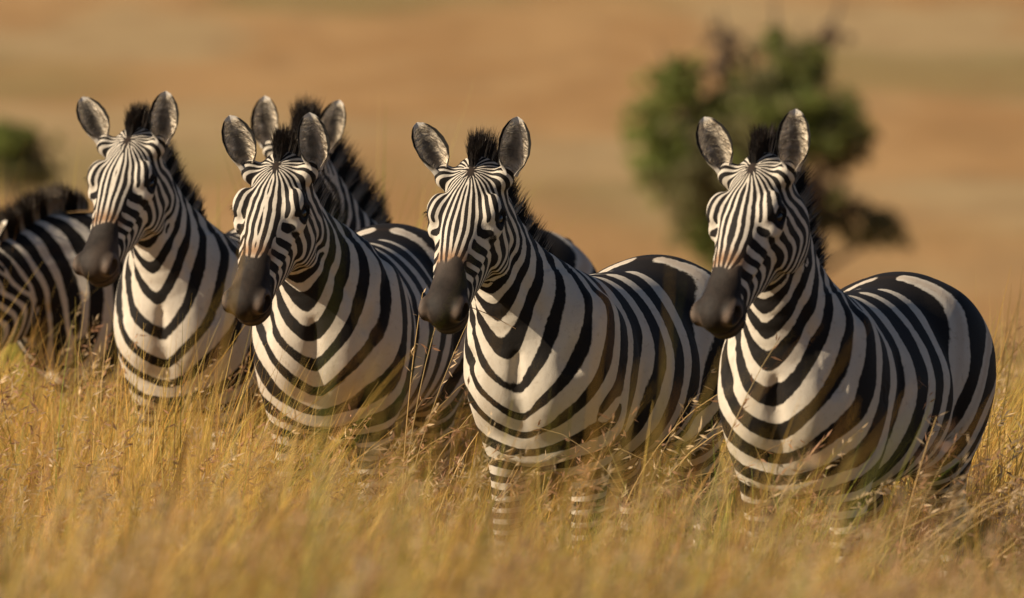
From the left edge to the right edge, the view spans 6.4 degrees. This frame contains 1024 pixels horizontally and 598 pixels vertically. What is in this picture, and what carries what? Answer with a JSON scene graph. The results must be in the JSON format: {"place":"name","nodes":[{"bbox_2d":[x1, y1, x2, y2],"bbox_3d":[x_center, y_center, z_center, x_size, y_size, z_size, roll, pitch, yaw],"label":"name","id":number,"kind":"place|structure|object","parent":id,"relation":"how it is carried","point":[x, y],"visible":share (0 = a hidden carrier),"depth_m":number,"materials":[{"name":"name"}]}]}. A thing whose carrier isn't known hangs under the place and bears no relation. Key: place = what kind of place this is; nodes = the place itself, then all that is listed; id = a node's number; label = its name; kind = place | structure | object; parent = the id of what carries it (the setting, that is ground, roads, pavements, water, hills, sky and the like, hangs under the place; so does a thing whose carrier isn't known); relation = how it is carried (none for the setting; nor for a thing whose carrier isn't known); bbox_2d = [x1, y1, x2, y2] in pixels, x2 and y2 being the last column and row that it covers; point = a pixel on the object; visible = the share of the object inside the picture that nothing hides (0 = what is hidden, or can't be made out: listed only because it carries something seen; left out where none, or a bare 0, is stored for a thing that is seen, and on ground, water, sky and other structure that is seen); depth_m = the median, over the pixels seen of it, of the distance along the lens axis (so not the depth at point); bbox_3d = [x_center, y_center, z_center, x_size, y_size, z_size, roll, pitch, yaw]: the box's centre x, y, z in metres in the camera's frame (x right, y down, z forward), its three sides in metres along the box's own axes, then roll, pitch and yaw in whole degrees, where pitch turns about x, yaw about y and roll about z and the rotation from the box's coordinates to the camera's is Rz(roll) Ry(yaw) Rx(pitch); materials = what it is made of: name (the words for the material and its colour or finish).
{"place":"outdoors","nodes":[
{"label":"outdoors","id":0,"kind":"place"},
{"bbox_2d":[0,0,1023,419],"bbox_3d":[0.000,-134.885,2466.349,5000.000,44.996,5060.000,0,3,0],"label":"ground","id":1,"kind":"structure","parent":0,"point":[938,84],"depth_m":344.07,"materials":[{"name":"soil"}]},
{"bbox_2d":[0,116,64,208],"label":"bush","id":2,"kind":"object","parent":1,"relation":"on","point":[33,169],"visible":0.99,"depth_m":229.48,"materials":[{"name":"green plant"}]},
{"bbox_2d":[0,176,132,445],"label":"zebra","id":3,"kind":"object","parent":1,"relation":"on","point":[51,236],"visible":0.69,"depth_m":34.66,"materials":[{"name":"fur"}]},
{"bbox_2d":[73,91,333,471],"bbox_3d":[-1.069,0.137,32.813,0.620,1.796,1.900,1,3,20],"label":"zebra","id":4,"kind":"object","parent":1,"relation":"on","point":[151,221],"visible":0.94,"depth_m":32.32,"materials":[{"name":"fur"}]},
{"bbox_2d":[221,112,469,538],"bbox_3d":[-0.558,0.229,31.237,0.639,1.769,1.956,1,3,12],"label":"zebra","id":5,"kind":"object","parent":1,"relation":"on","point":[383,273],"visible":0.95,"depth_m":30.75,"materials":[{"name":"fur"}]},
{"bbox_2d":[250,93,596,462],"bbox_3d":[-0.384,0.140,33.651,0.620,1.848,1.886,3,4,44],"label":"zebra","id":6,"kind":"object","parent":1,"relation":"on","point":[361,210],"visible":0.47,"depth_m":33.31,"materials":[{"name":"fur"}]},
{"bbox_2d":[0,94,1023,597],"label":"grass","id":7,"kind":"structure","parent":1,"relation":"on","point":[174,446],"depth_m":20.84,"materials":[{"name":"yellow plant"}]},
{"bbox_2d":[411,117,724,589],"bbox_3d":[0.217,0.290,29.702,0.626,1.797,1.900,1,3,24],"label":"zebra","id":8,"kind":"object","parent":1,"relation":"on","point":[533,287],"visible":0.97,"depth_m":29.28,"materials":[{"name":"fur"}]},
{"bbox_2d":[469,307,515,328],"bbox_3d":[-0.077,0.060,28.926,0.182,0.070,0.006,0,3,7],"label":"straw","id":9,"kind":"object","parent":8,"relation":"attached to","point":[490,315],"visible":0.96,"depth_m":28.92,"materials":[{"name":"yellow plant"}]},
{"bbox_2d":[615,0,913,271],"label":"tree","id":10,"kind":"object","parent":1,"relation":"on","point":[673,169],"visible":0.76,"depth_m":164.77,"materials":[{"name":"green plant"}]},
{"bbox_2d":[690,109,995,597],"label":"zebra","id":11,"kind":"object","parent":1,"relation":"on","point":[769,278],"visible":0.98,"depth_m":28.05,"materials":[{"name":"fur"}]},
{"bbox_2d":[0,288,1023,597],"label":"seeding grass","id":12,"kind":"structure","parent":0,"point":[634,559],"depth_m":20.93,"materials":[{"name":"yellow plant"}]}
]}

